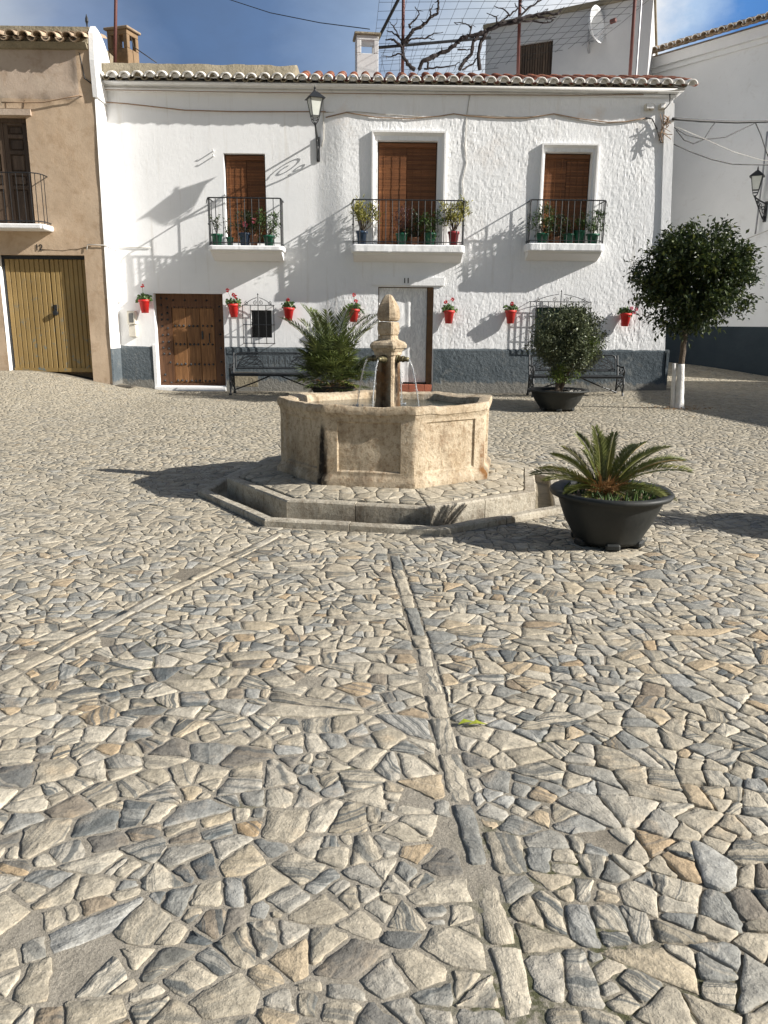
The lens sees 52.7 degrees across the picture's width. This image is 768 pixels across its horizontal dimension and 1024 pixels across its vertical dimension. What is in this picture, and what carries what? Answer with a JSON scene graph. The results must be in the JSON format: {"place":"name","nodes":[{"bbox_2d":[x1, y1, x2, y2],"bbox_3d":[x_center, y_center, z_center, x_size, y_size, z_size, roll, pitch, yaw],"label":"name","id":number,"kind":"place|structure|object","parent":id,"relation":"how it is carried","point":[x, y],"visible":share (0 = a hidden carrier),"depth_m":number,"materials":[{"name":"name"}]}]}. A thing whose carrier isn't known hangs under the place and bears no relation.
{"place":"outdoors","nodes":[
{"label":"outdoors","id":0,"kind":"place"},
{"bbox_2d":[231,0,369,29],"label":"sky cable","id":1,"kind":"object","parent":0,"point":[302,19],"visible":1,"depth_m":19.87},
{"bbox_2d":[0,362,767,1023],"bbox_3d":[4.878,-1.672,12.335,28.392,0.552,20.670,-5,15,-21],"label":"stone paving","id":2,"kind":"structure","parent":0,"point":[738,440],"depth_m":3.07,"materials":[{"name":"grey stone"}]},
{"bbox_2d":[0,14,122,384],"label":"brown house","id":3,"kind":"structure","parent":2,"relation":"on","point":[59,309],"depth_m":16.04,"materials":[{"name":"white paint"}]},
{"bbox_2d":[0,109,35,223],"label":"window","id":4,"kind":"structure","parent":3,"relation":"in","point":[14,150],"depth_m":15.96,"materials":[{"name":"brown wood"}]},
{"bbox_2d":[1,255,92,371],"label":"garage door","id":5,"kind":"structure","parent":3,"relation":"in","point":[28,287],"depth_m":16.63,"materials":[{"name":"yellow wood"}]},
{"bbox_2d":[78,52,91,83],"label":"wall cable","id":6,"kind":"object","parent":3,"relation":"attached to","point":[83,70],"depth_m":15.36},
{"bbox_2d":[115,385,135,386],"bbox_3d":[-5.761,-2.747,16.896,0.600,0.032,0.340,0,14,-1],"label":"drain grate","id":7,"kind":"object","parent":2,"relation":"on","point":[125,385],"visible":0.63,"depth_m":16.83,"materials":[{"name":"metal"}]},
{"bbox_2d":[0,534,531,1019],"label":"stone strip","id":8,"kind":"object","parent":2,"relation":"on","point":[510,966],"visible":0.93,"depth_m":2.67,"materials":[{"name":"grey stone"}]},
{"bbox_2d":[229,352,319,394],"bbox_3d":[-2.331,-2.970,16.625,1.918,0.891,0.630,0,14,-1],"label":"iron bench","id":9,"kind":"object","parent":2,"relation":"on","point":[234,373],"visible":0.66,"depth_m":16.78,"materials":[{"name":"black metal"}]},
{"bbox_2d":[280,304,378,392],"bbox_3d":[-0.919,-3.178,15.370,2.075,1.903,2.038,-5,15,-20],"label":"potted palm","id":10,"kind":"object","parent":2,"relation":"on","point":[324,353],"visible":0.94,"depth_m":15.07,"materials":[{"name":"plant"}]},
{"bbox_2d":[198,294,562,535],"bbox_3d":[0.035,-1.018,7.099,3.207,1.878,3.208,3,14,10],"label":"fountain","id":11,"kind":"object","parent":2,"relation":"on","point":[386,456],"visible":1,"depth_m":6.36,"materials":[{"name":"stone"}]},
{"bbox_2d":[459,719,484,724],"bbox_3d":[0.340,0.808,2.973,0.115,0.015,0.040,0,14,-1],"label":"fallen leaf","id":12,"kind":"object","parent":2,"relation":"on","point":[472,722],"visible":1,"depth_m":2.98,"materials":[{"name":"yellow plant"}]},
{"bbox_2d":[517,297,609,411],"bbox_3d":[3.201,-2.801,13.763,1.620,1.982,1.559,0,14,-1],"label":"potted shrub","id":13,"kind":"object","parent":2,"relation":"on","point":[577,348],"visible":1,"depth_m":13.55,"materials":[{"name":"green plant"}]},
{"bbox_2d":[526,354,625,396],"bbox_3d":[4.113,-2.927,16.635,1.991,0.891,0.630,0,14,-1],"label":"iron bench","id":14,"kind":"object","parent":2,"relation":"on","point":[533,375],"visible":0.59,"depth_m":16.73,"materials":[{"name":"black metal"}]},
{"bbox_2d":[529,424,693,551],"bbox_3d":[1.573,-0.187,5.412,1.115,0.820,0.850,0,14,-1],"label":"potted cycad","id":15,"kind":"object","parent":2,"relation":"on","point":[607,507],"visible":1,"depth_m":5.32,"materials":[{"name":"plastic"}]},
{"bbox_2d":[642,403,729,410],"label":"fallen leaves","id":16,"kind":"object","parent":2,"relation":"on","point":[681,407],"visible":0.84,"depth_m":14.20,"materials":[{"name":"brown plant"}]},
{"bbox_2d":[623,213,767,408],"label":"orange tree","id":17,"kind":"object","parent":2,"relation":"on","point":[705,300],"visible":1,"depth_m":13.39,"materials":[{"name":"green plant"}]},
{"bbox_2d":[0,0,767,78],"label":"sky","id":18,"kind":"structure","parent":0,"point":[212,32],"materials":[{"name":"blue"}]},
{"label":"distant ground","id":19,"kind":"structure","parent":0,"visible":0},
{"bbox_2d":[99,25,698,392],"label":"white house","id":20,"kind":"structure","parent":19,"relation":"on","point":[179,178],"depth_m":16.59,"materials":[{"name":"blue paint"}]},
{"bbox_2d":[113,0,117,62],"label":"aerial pole","id":21,"kind":"object","parent":20,"relation":"on","point":[115,35],"visible":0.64,"depth_m":16.28,"materials":[{"name":"metal"}]},
{"bbox_2d":[86,244,150,249],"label":"wall cable","id":22,"kind":"object","parent":20,"relation":"attached to","point":[116,246],"depth_m":16.53,"materials":[{"name":"white plastic"}]},
{"bbox_2d":[127,311,137,336],"bbox_3d":[-5.529,-4.136,17.049,0.179,0.560,0.186,0,14,-1],"label":"meter box","id":23,"kind":"object","parent":20,"relation":"attached to","point":[132,319],"visible":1,"depth_m":17.00,"materials":[{"name":"plastic"}]},
{"bbox_2d":[129,313,133,321],"bbox_3d":[-5.524,-4.243,16.932,0.094,0.196,0.008,0,14,-1],"label":"window","id":24,"kind":"structure","parent":23,"relation":"in","point":[130,314],"depth_m":16.93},
{"bbox_2d":[135,284,152,312],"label":"wall flower pot","id":25,"kind":"object","parent":20,"relation":"attached to","point":[143,300],"depth_m":16.82,"materials":[{"name":"red plastic"}]},
{"bbox_2d":[131,38,156,62],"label":"sky cable","id":26,"kind":"object","parent":20,"relation":"attached to","point":[142,52],"visible":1,"depth_m":16.71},
{"bbox_2d":[1,95,325,111],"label":"wall cable","id":27,"kind":"object","parent":20,"relation":"attached to","point":[158,107],"depth_m":16.03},
{"bbox_2d":[152,293,226,390],"bbox_3d":[-4.340,-3.759,17.333,1.597,2.167,0.430,0,14,-1],"label":"door","id":28,"kind":"structure","parent":20,"relation":"in","point":[190,327],"depth_m":17.39,"materials":[{"name":"brown wood"}]},
{"bbox_2d":[210,214,222,244],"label":"balcony pot","id":29,"kind":"object","parent":20,"relation":"on","point":[219,237],"visible":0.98,"depth_m":16.23,"materials":[{"name":"green plastic"}]},
{"bbox_2d":[221,218,233,244],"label":"balcony pot","id":30,"kind":"object","parent":20,"relation":"on","point":[229,238],"visible":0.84,"depth_m":16.30,"materials":[{"name":"green plastic"}]},
{"bbox_2d":[225,288,241,316],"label":"wall flower pot","id":31,"kind":"object","parent":20,"relation":"attached to","point":[233,305],"depth_m":16.87,"materials":[{"name":"red plastic"}]},
{"bbox_2d":[229,210,258,244],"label":"balcony pot","id":32,"kind":"object","parent":20,"relation":"on","point":[242,234],"visible":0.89,"depth_m":16.26,"materials":[{"name":"green plant"}]},
{"bbox_2d":[225,155,265,243],"bbox_3d":[-2.955,-6.717,16.692,0.872,1.800,0.120,0,14,-1],"label":"window","id":33,"kind":"structure","parent":20,"relation":"in","point":[245,174],"depth_m":16.61,"materials":[{"name":"brown wood"}]},
{"bbox_2d":[242,214,258,245],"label":"balcony pot","id":34,"kind":"object","parent":20,"relation":"on","point":[255,238],"visible":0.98,"depth_m":16.26,"materials":[{"name":"brown ceramic"}]},
{"bbox_2d":[242,293,274,343],"bbox_3d":[-2.755,-4.267,17.110,0.694,1.089,0.272,0,14,-1],"label":"window","id":35,"kind":"structure","parent":20,"relation":"in","point":[261,324],"depth_m":17.20,"materials":[{"name":"black paint"}]},
{"bbox_2d":[252,207,282,245],"bbox_3d":[-2.447,-5.999,16.262,0.700,0.797,0.590,0,14,-1],"label":"balcony pot","id":36,"kind":"object","parent":20,"relation":"on","point":[270,235],"visible":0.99,"depth_m":16.23,"materials":[{"name":"green plastic"}]},
{"bbox_2d":[281,298,295,320],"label":"wall flower pot","id":37,"kind":"object","parent":20,"relation":"attached to","point":[288,309],"depth_m":16.90,"materials":[{"name":"red plastic"}]},
{"bbox_2d":[305,86,325,161],"bbox_3d":[-1.435,-7.883,15.712,0.393,1.254,1.028,-2,14,-12],"label":"wall lantern","id":38,"kind":"object","parent":20,"relation":"attached to","point":[314,99],"depth_m":15.31,"materials":[{"name":"black paint"}]},
{"bbox_2d":[321,102,323,146],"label":"wall cable","id":39,"kind":"object","parent":20,"relation":"attached to","point":[323,124],"depth_m":16.17,"materials":[{"name":"white plastic"}]},
{"bbox_2d":[347,293,364,321],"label":"wall flower pot","id":40,"kind":"object","parent":20,"relation":"attached to","point":[355,314],"depth_m":16.86,"materials":[{"name":"red plastic"}]},
{"bbox_2d":[349,194,384,243],"bbox_3d":[-0.417,-6.168,16.368,0.675,1.000,0.648,-11,18,-40],"label":"balcony pot","id":41,"kind":"object","parent":20,"relation":"on","point":[361,213],"visible":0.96,"depth_m":16.29,"materials":[{"name":"plant"}]},
{"bbox_2d":[105,89,643,95],"bbox_3d":[-0.246,-8.639,15.959,11.242,0.070,0.015,0,14,-1],"label":"wall cable","id":42,"kind":"object","parent":20,"relation":"attached to","point":[369,93],"depth_m":15.96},
{"bbox_2d":[104,85,657,93],"bbox_3d":[-0.104,-8.675,15.927,11.526,0.059,0.019,0,14,-1],"label":"wall cable","id":43,"kind":"object","parent":20,"relation":"attached to","point":[381,90],"depth_m":15.92,"materials":[{"name":"white plastic"}]},
{"bbox_2d":[390,203,413,244],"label":"balcony pot","id":44,"kind":"object","parent":20,"relation":"on","point":[402,238],"visible":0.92,"depth_m":16.39,"materials":[{"name":"green plastic"}]},
{"bbox_2d":[377,142,436,244],"bbox_3d":[0.490,-6.814,16.641,1.270,2.071,0.120,0,14,-1],"label":"window","id":45,"kind":"structure","parent":20,"relation":"in","point":[405,170],"depth_m":16.56,"materials":[{"name":"brown wood"}]},
{"bbox_2d":[373,277,443,391],"bbox_3d":[0.524,-3.907,17.269,1.556,2.524,0.255,0,14,-1],"label":"door","id":46,"kind":"structure","parent":20,"relation":"in","point":[415,304],"depth_m":17.23,"materials":[{"name":"wood"}]},
{"bbox_2d":[396,209,426,244],"bbox_3d":[0.599,-6.058,16.441,0.630,0.768,0.478,-3,14,-12],"label":"balcony pot","id":47,"kind":"object","parent":20,"relation":"on","point":[415,238],"visible":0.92,"depth_m":16.43,"materials":[{"name":"brown ceramic"}]},
{"bbox_2d":[416,209,448,244],"bbox_3d":[0.996,-6.025,16.404,0.581,0.728,0.747,9,16,31],"label":"balcony pot","id":48,"kind":"object","parent":20,"relation":"on","point":[429,234],"visible":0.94,"depth_m":16.38,"materials":[{"name":"green plastic"}]},
{"bbox_2d":[441,297,457,323],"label":"wall flower pot","id":49,"kind":"object","parent":20,"relation":"attached to","point":[448,310],"depth_m":16.88,"materials":[{"name":"red plastic"}]},
{"bbox_2d":[439,194,472,244],"bbox_3d":[1.527,-6.164,16.361,0.731,1.027,0.535,4,14,15],"label":"balcony pot","id":50,"kind":"object","parent":20,"relation":"on","point":[451,212],"visible":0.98,"depth_m":16.29,"materials":[{"name":"red plastic"}]},
{"bbox_2d":[462,95,469,197],"bbox_3d":[1.716,-7.621,16.276,0.124,2.114,0.026,0,14,-1],"label":"wall cable","id":51,"kind":"object","parent":20,"relation":"attached to","point":[465,146],"depth_m":16.25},
{"bbox_2d":[324,111,643,123],"bbox_3d":[2.082,-8.209,16.141,6.681,0.183,0.072,0,14,0],"label":"wall cable","id":52,"kind":"object","parent":20,"relation":"attached to","point":[476,115],"depth_m":16.12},
{"bbox_2d":[326,112,645,122],"bbox_3d":[2.124,-8.223,16.131,6.681,0.169,0.071,0,14,0],"label":"wall cable","id":53,"kind":"object","parent":20,"relation":"attached to","point":[487,117],"depth_m":16.13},
{"bbox_2d":[503,302,517,323],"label":"wall flower pot","id":54,"kind":"object","parent":20,"relation":"attached to","point":[511,311],"depth_m":16.91,"materials":[{"name":"red plastic"}]},
{"bbox_2d":[376,0,645,76],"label":"pergola","id":55,"kind":"object","parent":20,"relation":"on","point":[442,41],"visible":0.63,"depth_m":17.59,"materials":[{"name":"red paint"}]},
{"bbox_2d":[382,0,563,70],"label":"grape vine","id":56,"kind":"object","parent":55,"relation":"attached to","point":[407,39],"visible":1,"depth_m":17.28,"materials":[{"name":"brown plant"}]},
{"bbox_2d":[527,201,558,242],"bbox_3d":[3.359,-6.135,16.422,0.673,0.851,0.585,8,16,28],"label":"balcony pot","id":57,"kind":"object","parent":20,"relation":"on","point":[543,234],"visible":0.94,"depth_m":16.38,"materials":[{"name":"green plastic"}]},
{"bbox_2d":[537,211,570,242],"bbox_3d":[3.667,-6.031,16.482,0.755,0.651,0.550,-8,16,-31],"label":"balcony pot","id":58,"kind":"object","parent":20,"relation":"on","point":[557,229],"visible":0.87,"depth_m":16.45,"materials":[{"name":"brown ceramic"}]},
{"bbox_2d":[528,290,591,346],"bbox_3d":[3.859,-4.280,17.175,1.349,1.242,0.344,0,14,-1],"label":"window","id":59,"kind":"structure","parent":20,"relation":"in","point":[548,308],"depth_m":17.00,"materials":[{"name":"black paint"}]},
{"bbox_2d":[541,154,589,242],"bbox_3d":[3.894,-6.719,16.749,1.012,1.891,0.120,0,14,-1],"label":"window","id":60,"kind":"structure","parent":20,"relation":"in","point":[566,176],"depth_m":16.66,"materials":[{"name":"brown wood"}]},
{"bbox_2d":[562,213,576,242],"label":"balcony pot","id":61,"kind":"object","parent":20,"relation":"on","point":[569,235],"visible":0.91,"depth_m":16.44,"materials":[{"name":"green plastic"}]},
{"bbox_2d":[483,0,657,75],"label":"rooftop house","id":62,"kind":"structure","parent":20,"relation":"on","point":[610,54],"depth_m":19.69,"materials":[{"name":"paint"}]},
{"bbox_2d":[520,41,552,75],"bbox_3d":[3.997,-11.581,20.374,0.907,1.313,0.060,7,15,26],"label":"window","id":63,"kind":"structure","parent":62,"relation":"in","point":[542,65],"depth_m":20.28,"materials":[{"name":"brown wood"}]},
{"bbox_2d":[587,5,616,53],"bbox_3d":[5.302,-11.942,19.105,0.668,0.933,0.831,0,14,-1],"label":"satellite dish","id":64,"kind":"object","parent":62,"relation":"attached to","point":[596,13],"visible":0.93,"depth_m":19.19,"materials":[{"name":"white metal"}]},
{"bbox_2d":[573,210,584,242],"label":"balcony pot","id":65,"kind":"object","parent":20,"relation":"on","point":[581,233],"visible":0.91,"depth_m":16.45,"materials":[{"name":"green plastic"}]},
{"bbox_2d":[572,209,608,243],"bbox_3d":[4.379,-6.062,16.431,0.771,0.721,0.569,-5,15,-22],"label":"balcony pot","id":66,"kind":"object","parent":20,"relation":"on","point":[593,235],"visible":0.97,"depth_m":16.39,"materials":[{"name":"green plastic"}]},
{"bbox_2d":[617,306,637,325],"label":"wall flower pot","id":67,"kind":"object","parent":20,"relation":"attached to","point":[625,314],"depth_m":16.95,"materials":[{"name":"red plastic"}]},
{"bbox_2d":[644,104,654,110],"bbox_3d":[5.514,-8.414,16.108,0.190,0.120,0.135,0,14,-1],"label":"junction box","id":68,"kind":"object","parent":20,"relation":"attached to","point":[649,107],"visible":1,"depth_m":16.07,"materials":[{"name":"plastic"}]},
{"bbox_2d":[646,94,669,142],"bbox_3d":[5.722,-8.194,16.144,0.527,0.938,0.107,0,14,-1],"label":"wall cable","id":69,"kind":"object","parent":20,"relation":"attached to","point":[654,122],"depth_m":16.17,"materials":[{"name":"grey plastic"}]},
{"bbox_2d":[658,103,664,109],"bbox_3d":[5.774,-8.422,16.110,0.114,0.107,0.135,0,14,-1],"label":"junction box","id":70,"kind":"object","parent":20,"relation":"attached to","point":[661,106],"visible":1,"depth_m":16.06,"materials":[{"name":"plastic"}]},
{"bbox_2d":[657,114,671,142],"bbox_3d":[5.862,-7.981,16.128,0.318,0.562,0.122,0,14,-1],"label":"cable knot","id":71,"kind":"object","parent":20,"relation":"attached to","point":[663,123],"visible":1,"depth_m":16.14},
{"bbox_2d":[674,123,754,139],"bbox_3d":[7.197,-8.358,16.882,2.670,0.546,0.087,-7,16,-29],"label":"street cable","id":72,"kind":"object","parent":20,"relation":"attached to","point":[713,138],"visible":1,"depth_m":16.90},
{"bbox_2d":[672,117,767,123],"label":"street cable","id":73,"kind":"object","parent":20,"relation":"attached to","point":[714,121],"visible":1,"depth_m":17.03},
{"bbox_2d":[676,122,715,143],"bbox_3d":[6.691,-8.183,16.613,1.443,0.543,0.098,-9,16,-34],"label":"street cable","id":74,"kind":"object","parent":73,"relation":"hanging from","point":[697,141],"visible":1,"depth_m":16.71,"materials":[{"name":"grey plastic"}]},
{"bbox_2d":[674,144,767,165],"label":"street cable","id":75,"kind":"object","parent":20,"relation":"attached to","point":[718,160],"visible":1,"depth_m":17.13,"materials":[{"name":"black plastic"}]},
{"bbox_2d":[675,126,767,160],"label":"street cable","id":76,"kind":"object","parent":20,"relation":"attached to","point":[719,145],"visible":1,"depth_m":16.91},
{"bbox_2d":[651,12,767,375],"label":"side street house","id":77,"kind":"structure","parent":19,"relation":"on","point":[728,72],"depth_m":19.82,"materials":[{"name":"white paint"}]},
{"bbox_2d":[749,166,767,221],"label":"wall lantern","id":78,"kind":"object","parent":77,"relation":"attached to","point":[756,176],"depth_m":18.64,"materials":[{"name":"black paint"}]},
{"bbox_2d":[754,131,767,233],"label":"wall cable","id":79,"kind":"object","parent":77,"relation":"attached to","point":[762,181],"depth_m":18.99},
{"bbox_2d":[755,122,767,155],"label":"street cable","id":80,"kind":"object","parent":77,"relation":"attached to","point":[762,139],"visible":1,"depth_m":17.59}
]}

